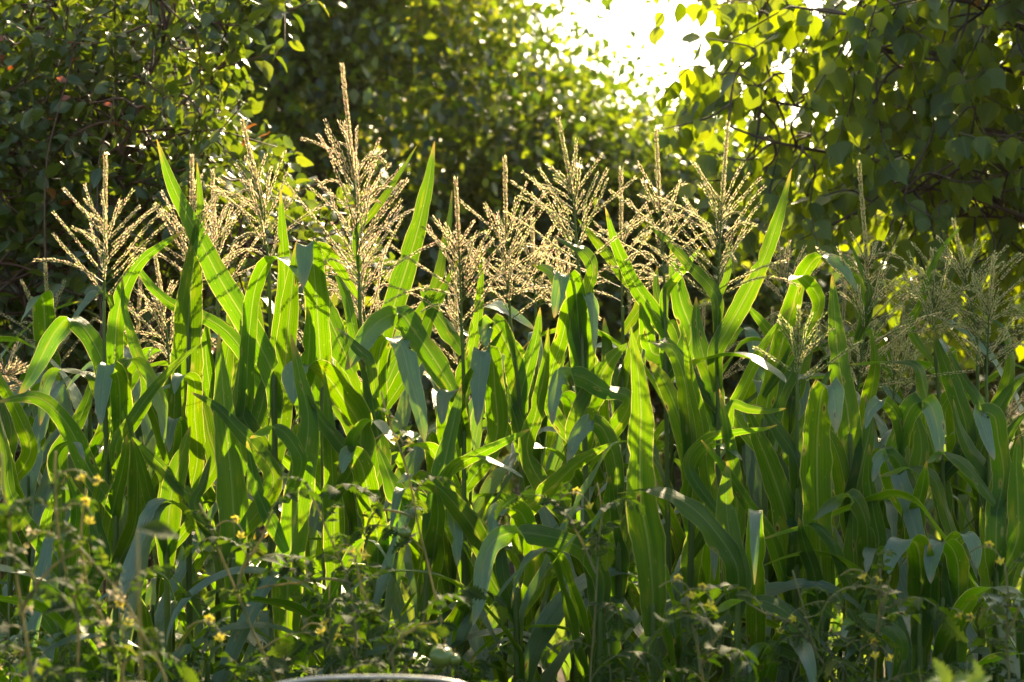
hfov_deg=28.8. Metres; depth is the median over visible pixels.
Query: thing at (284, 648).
tomato plant
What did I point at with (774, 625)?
corn plant
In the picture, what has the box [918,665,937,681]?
tomato plant
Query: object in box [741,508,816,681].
corn plant
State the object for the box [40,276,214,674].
corn plant
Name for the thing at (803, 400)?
corn plant
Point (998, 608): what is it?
tomato plant
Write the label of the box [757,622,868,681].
tomato plant
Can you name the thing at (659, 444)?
corn plant
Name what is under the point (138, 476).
corn plant
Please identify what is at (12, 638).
corn plant
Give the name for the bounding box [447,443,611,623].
corn plant
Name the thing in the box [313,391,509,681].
tomato plant
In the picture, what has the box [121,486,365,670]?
corn plant
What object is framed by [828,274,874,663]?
corn plant
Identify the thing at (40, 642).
tomato plant
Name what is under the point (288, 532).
corn plant
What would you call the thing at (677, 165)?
tree
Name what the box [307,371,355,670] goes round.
corn plant
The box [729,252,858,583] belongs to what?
corn plant
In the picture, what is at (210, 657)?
corn plant
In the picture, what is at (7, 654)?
tomato plant
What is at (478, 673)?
tomato plant
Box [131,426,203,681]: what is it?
corn plant
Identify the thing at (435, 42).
tree
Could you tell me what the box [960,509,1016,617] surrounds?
corn plant
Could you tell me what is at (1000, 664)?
tomato plant
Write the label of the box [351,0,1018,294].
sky
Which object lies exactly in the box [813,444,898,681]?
corn plant
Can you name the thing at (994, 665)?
corn plant
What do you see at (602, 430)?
corn plant
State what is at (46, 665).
tomato plant
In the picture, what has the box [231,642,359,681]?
tomato plant
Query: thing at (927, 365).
corn plant
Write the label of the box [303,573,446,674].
corn plant
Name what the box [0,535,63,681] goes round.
corn plant
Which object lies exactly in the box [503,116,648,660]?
corn plant
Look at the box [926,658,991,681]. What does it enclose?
nettle shoot
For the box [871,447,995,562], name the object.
corn plant
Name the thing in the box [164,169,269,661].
corn plant
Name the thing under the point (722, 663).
corn plant
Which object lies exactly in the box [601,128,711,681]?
corn plant
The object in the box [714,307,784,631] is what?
corn plant
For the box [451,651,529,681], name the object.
tomato plant
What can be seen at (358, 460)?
corn plant
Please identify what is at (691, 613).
tomato plant
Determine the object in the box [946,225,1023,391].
tree
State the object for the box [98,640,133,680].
corn plant
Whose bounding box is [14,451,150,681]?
tomato plant
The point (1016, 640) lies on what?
corn plant
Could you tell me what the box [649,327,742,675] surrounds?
corn plant
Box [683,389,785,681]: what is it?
corn plant
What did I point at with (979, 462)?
corn plant
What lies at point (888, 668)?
corn plant
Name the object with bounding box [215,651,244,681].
tomato plant
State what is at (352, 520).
corn plant
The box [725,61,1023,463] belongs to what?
tree
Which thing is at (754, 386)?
corn plant
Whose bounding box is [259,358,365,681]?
corn plant
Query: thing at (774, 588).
corn plant
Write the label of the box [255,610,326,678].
corn plant
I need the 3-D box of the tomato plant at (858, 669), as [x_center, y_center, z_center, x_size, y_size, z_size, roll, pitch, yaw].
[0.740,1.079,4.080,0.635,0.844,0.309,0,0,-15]
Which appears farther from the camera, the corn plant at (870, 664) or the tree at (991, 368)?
the tree at (991, 368)
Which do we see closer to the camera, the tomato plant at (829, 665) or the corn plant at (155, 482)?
the tomato plant at (829, 665)
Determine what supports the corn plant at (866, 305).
on the ground at (512, 571)
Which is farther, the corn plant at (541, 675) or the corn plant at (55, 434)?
the corn plant at (55, 434)
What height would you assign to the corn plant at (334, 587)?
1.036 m
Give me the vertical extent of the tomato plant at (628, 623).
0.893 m
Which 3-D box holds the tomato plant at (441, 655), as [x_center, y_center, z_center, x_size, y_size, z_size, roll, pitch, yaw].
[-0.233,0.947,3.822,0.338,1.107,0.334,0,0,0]
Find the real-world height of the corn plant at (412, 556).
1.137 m
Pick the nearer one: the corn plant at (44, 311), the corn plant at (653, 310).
the corn plant at (653, 310)
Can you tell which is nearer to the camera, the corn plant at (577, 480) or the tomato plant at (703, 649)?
the tomato plant at (703, 649)
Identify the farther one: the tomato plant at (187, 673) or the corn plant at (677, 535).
the corn plant at (677, 535)
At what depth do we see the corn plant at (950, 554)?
4.75 m
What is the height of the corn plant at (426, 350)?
2.228 m
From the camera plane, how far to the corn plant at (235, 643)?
4.78 m
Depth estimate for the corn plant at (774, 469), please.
4.94 m
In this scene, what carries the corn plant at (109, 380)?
on the ground at (512, 571)
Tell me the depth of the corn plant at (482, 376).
5.21 m
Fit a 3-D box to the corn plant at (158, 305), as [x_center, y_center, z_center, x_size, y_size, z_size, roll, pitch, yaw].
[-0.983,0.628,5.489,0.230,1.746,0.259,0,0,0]
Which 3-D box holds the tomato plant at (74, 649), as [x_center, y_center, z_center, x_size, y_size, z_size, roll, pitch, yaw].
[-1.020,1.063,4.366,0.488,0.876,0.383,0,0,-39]
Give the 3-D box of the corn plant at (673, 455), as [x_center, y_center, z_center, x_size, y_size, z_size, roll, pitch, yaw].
[0.455,0.728,5.576,0.864,1.544,0.351,0,0,5]
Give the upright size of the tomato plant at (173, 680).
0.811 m
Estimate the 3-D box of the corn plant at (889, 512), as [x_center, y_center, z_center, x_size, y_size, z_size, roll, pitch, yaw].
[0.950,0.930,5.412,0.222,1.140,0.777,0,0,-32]
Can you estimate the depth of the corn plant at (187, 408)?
5.29 m
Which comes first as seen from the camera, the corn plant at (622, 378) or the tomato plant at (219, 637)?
the tomato plant at (219, 637)
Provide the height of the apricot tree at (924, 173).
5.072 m
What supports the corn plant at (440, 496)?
on the ground at (512, 571)
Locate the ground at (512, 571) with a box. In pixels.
[100,375,1023,681]
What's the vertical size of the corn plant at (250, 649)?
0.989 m
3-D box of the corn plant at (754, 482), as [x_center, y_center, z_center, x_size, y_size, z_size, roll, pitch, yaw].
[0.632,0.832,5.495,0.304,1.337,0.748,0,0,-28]
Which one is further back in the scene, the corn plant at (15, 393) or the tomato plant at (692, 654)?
the corn plant at (15, 393)
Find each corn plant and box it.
[0,262,93,658]
[0,301,81,641]
[0,336,170,676]
[0,341,37,650]
[0,343,200,626]
[0,361,252,681]
[0,369,93,631]
[0,373,105,681]
[0,417,110,676]
[0,498,319,681]
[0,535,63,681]
[0,635,40,666]
[3,600,103,660]
[19,152,183,660]
[22,570,325,681]
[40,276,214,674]
[45,547,109,675]
[88,499,250,681]
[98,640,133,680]
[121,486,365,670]
[124,255,202,652]
[124,333,222,666]
[124,617,274,681]
[128,117,328,615]
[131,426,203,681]
[132,154,244,664]
[132,360,365,661]
[151,546,317,680]
[156,139,358,645]
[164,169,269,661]
[166,507,569,681]
[178,539,444,681]
[182,328,417,632]
[189,333,282,680]
[196,296,274,663]
[196,574,358,681]
[219,599,402,676]
[246,334,318,669]
[248,293,496,680]
[251,440,404,674]
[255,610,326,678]
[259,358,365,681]
[281,239,375,675]
[284,62,458,644]
[287,284,514,626]
[302,208,429,596]
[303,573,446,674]
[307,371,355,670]
[317,440,668,681]
[318,340,590,681]
[335,327,412,681]
[337,550,523,681]
[362,388,551,681]
[379,141,464,681]
[381,479,601,681]
[383,176,547,655]
[386,487,493,681]
[397,384,529,675]
[408,621,573,681]
[412,271,533,604]
[425,603,501,676]
[429,548,746,681]
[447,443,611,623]
[454,155,566,650]
[465,217,605,678]
[465,501,873,681]
[468,489,649,681]
[472,524,620,681]
[475,577,682,681]
[501,342,645,662]
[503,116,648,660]
[505,304,669,622]
[507,332,594,680]
[507,442,680,681]
[517,236,601,569]
[523,328,825,661]
[538,166,668,677]
[539,575,745,681]
[550,505,682,681]
[566,414,631,650]
[597,476,746,678]
[599,291,675,677]
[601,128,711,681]
[621,461,751,678]
[626,326,666,681]
[630,299,783,578]
[631,602,744,681]
[644,120,798,679]
[646,373,803,681]
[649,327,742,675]
[665,539,1018,681]
[667,570,865,679]
[671,544,721,681]
[679,404,802,677]
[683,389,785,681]
[701,412,804,681]
[713,595,819,681]
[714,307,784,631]
[721,279,945,664]
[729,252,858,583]
[732,557,906,681]
[741,239,847,434]
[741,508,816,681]
[741,620,825,681]
[752,304,862,681]
[765,377,858,681]
[765,579,952,681]
[775,380,883,679]
[799,446,1023,681]
[800,160,973,461]
[810,375,1006,680]
[813,301,1021,649]
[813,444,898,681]
[827,479,979,680]
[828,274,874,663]
[828,626,892,680]
[832,489,1023,681]
[841,585,911,681]
[843,557,1021,681]
[843,633,998,680]
[846,325,956,593]
[864,392,945,515]
[871,226,983,541]
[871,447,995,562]
[876,528,1002,678]
[878,338,985,674]
[880,309,1023,577]
[883,534,939,677]
[885,360,1023,632]
[895,217,1023,637]
[924,531,981,679]
[925,459,1023,681]
[927,254,1023,646]
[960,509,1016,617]
[968,300,1023,576]
[971,385,1023,607]
[973,403,1023,681]
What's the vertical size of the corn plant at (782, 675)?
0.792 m
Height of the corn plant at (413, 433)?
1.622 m
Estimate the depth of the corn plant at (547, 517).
5.15 m
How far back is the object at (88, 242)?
6.60 m
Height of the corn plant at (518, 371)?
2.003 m
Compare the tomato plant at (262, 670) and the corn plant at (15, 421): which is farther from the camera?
the corn plant at (15, 421)
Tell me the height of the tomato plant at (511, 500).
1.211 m
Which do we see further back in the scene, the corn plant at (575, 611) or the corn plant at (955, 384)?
the corn plant at (955, 384)
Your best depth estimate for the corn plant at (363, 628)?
4.94 m
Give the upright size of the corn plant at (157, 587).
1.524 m
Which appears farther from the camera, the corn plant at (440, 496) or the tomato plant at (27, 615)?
the corn plant at (440, 496)
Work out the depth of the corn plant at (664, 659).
5.10 m
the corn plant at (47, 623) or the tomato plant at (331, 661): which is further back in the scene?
the corn plant at (47, 623)
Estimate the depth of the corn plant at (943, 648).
4.75 m
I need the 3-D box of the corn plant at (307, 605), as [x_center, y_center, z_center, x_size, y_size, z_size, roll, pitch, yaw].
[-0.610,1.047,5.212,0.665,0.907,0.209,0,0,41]
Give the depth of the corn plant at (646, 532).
4.57 m
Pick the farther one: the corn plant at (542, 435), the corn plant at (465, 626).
the corn plant at (542, 435)
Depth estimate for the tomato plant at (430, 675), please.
3.92 m
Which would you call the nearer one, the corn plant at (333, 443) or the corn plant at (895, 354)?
the corn plant at (333, 443)
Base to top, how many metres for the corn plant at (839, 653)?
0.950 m
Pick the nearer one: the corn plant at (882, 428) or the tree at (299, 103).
the corn plant at (882, 428)
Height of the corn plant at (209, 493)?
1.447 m
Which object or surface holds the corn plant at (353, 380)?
on the ground at (512, 571)
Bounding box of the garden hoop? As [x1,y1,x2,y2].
[281,675,459,681]
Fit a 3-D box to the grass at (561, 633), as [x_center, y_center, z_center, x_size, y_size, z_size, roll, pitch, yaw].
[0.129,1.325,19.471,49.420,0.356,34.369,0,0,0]
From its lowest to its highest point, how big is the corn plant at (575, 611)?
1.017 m
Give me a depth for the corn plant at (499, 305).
6.10 m
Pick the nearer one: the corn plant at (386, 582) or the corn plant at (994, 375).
the corn plant at (386, 582)
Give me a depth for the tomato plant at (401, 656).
4.23 m
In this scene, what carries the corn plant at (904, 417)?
on the ground at (512, 571)
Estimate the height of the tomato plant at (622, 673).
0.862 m
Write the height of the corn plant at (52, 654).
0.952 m
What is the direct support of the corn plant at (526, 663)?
on the ground at (512, 571)
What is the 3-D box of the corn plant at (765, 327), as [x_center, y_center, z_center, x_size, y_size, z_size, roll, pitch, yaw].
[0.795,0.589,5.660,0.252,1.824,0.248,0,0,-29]
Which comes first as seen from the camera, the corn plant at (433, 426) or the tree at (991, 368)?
the corn plant at (433, 426)
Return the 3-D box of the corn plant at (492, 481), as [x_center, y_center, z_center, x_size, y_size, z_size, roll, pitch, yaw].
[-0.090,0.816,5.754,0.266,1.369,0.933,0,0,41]
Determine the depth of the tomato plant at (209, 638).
4.54 m
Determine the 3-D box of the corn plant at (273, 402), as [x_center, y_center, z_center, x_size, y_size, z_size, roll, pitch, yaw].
[-0.667,0.482,5.280,0.517,2.037,0.207,0,0,23]
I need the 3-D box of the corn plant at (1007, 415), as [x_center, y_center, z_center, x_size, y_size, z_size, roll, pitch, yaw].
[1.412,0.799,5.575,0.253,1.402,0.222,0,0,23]
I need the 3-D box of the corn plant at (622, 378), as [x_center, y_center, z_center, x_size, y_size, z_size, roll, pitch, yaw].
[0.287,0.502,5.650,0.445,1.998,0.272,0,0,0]
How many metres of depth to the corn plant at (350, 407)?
5.06 m
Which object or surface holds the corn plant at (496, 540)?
on the ground at (512, 571)
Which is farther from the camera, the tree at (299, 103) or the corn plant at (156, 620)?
the tree at (299, 103)
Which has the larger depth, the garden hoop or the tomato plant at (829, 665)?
the tomato plant at (829, 665)
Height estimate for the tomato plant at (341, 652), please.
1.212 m
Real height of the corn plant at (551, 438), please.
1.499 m
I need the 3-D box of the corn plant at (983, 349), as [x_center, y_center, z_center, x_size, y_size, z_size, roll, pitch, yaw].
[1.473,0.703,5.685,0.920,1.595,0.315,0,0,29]
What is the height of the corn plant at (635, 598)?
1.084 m
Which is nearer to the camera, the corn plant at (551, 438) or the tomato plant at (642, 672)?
the tomato plant at (642, 672)
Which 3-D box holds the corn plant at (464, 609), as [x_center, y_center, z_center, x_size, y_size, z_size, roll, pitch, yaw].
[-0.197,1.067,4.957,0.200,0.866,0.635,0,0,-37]
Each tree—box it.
[7,0,723,525]
[24,0,472,490]
[258,0,644,458]
[363,11,1023,519]
[639,0,1023,369]
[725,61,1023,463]
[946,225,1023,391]
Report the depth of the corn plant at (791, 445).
4.95 m
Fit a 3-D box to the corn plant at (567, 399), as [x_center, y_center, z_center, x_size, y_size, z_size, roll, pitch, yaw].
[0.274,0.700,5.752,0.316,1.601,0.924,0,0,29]
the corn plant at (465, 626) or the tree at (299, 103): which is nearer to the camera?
the corn plant at (465, 626)
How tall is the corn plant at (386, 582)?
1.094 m
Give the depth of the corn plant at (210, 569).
6.22 m
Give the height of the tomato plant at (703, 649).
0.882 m
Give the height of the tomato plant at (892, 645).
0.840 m
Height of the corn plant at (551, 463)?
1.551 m
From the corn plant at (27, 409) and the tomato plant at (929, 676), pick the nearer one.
the tomato plant at (929, 676)
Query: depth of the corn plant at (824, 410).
4.80 m
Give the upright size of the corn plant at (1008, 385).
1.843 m
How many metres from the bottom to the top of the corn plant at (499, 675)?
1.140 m
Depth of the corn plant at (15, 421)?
5.44 m
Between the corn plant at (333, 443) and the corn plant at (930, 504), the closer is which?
the corn plant at (333, 443)
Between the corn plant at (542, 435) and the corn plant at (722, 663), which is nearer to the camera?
the corn plant at (722, 663)
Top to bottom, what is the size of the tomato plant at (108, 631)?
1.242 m
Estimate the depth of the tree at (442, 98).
22.53 m
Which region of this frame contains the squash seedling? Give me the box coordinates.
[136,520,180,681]
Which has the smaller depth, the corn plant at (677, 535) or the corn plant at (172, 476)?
the corn plant at (172, 476)
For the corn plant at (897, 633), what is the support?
on the ground at (512, 571)
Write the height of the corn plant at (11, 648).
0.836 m
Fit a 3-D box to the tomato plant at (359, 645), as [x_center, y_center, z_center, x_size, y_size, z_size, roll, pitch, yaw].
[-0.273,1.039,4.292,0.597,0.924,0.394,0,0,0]
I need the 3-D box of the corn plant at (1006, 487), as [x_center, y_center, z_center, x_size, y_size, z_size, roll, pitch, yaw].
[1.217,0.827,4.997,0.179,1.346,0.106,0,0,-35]
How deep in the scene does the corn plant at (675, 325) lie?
6.11 m
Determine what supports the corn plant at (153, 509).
on the ground at (512, 571)
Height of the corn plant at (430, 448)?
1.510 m
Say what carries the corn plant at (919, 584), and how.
on the ground at (512, 571)
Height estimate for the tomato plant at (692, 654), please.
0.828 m
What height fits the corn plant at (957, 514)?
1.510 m
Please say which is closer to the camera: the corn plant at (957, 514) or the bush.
the corn plant at (957, 514)
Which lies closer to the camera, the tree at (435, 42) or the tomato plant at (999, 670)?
the tomato plant at (999, 670)
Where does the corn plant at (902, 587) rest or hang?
on the ground at (512, 571)
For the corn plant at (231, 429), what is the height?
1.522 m
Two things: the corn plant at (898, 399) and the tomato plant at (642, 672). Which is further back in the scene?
the corn plant at (898, 399)
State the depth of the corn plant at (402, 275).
5.28 m
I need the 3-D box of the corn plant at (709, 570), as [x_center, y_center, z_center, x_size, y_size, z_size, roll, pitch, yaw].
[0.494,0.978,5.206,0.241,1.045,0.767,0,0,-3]
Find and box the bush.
[0,0,397,680]
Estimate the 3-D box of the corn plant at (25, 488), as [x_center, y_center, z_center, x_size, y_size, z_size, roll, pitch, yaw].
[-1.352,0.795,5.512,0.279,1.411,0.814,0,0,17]
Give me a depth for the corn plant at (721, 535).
4.59 m
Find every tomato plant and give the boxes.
[0,453,104,681]
[0,603,112,681]
[0,629,93,681]
[0,630,66,681]
[12,631,178,681]
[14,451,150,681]
[41,469,198,681]
[62,497,176,681]
[88,652,179,681]
[94,599,224,681]
[137,590,300,681]
[182,486,358,681]
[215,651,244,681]
[231,641,315,681]
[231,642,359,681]
[241,475,424,681]
[254,583,406,681]
[301,545,469,681]
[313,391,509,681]
[330,617,428,681]
[382,636,467,681]
[416,665,446,681]
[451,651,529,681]
[458,647,513,681]
[494,482,676,681]
[582,618,711,681]
[594,635,716,681]
[633,662,652,681]
[647,574,758,681]
[677,630,755,681]
[681,649,770,681]
[690,570,867,681]
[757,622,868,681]
[804,550,968,681]
[815,638,960,681]
[844,657,867,679]
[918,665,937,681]
[937,540,1023,681]
[945,660,988,675]
[976,658,1014,681]
[983,618,1023,681]
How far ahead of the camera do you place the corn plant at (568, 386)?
5.85 m
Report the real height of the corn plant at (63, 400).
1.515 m
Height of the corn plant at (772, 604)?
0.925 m
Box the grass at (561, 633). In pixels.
[79,417,1023,681]
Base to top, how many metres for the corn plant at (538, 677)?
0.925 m
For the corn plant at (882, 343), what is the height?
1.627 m
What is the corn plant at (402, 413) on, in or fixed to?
on the ground at (512, 571)
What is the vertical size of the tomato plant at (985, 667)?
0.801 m
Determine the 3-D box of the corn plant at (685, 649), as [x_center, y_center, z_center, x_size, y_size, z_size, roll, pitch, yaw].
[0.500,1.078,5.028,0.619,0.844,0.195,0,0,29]
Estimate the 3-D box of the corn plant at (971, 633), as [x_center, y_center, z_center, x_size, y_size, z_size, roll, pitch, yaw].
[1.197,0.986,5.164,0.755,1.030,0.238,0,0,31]
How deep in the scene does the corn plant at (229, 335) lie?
5.35 m
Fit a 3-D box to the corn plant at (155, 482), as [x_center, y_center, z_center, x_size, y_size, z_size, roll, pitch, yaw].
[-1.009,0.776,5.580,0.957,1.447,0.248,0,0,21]
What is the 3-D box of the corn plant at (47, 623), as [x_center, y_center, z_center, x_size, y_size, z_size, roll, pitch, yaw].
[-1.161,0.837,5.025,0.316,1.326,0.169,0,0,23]

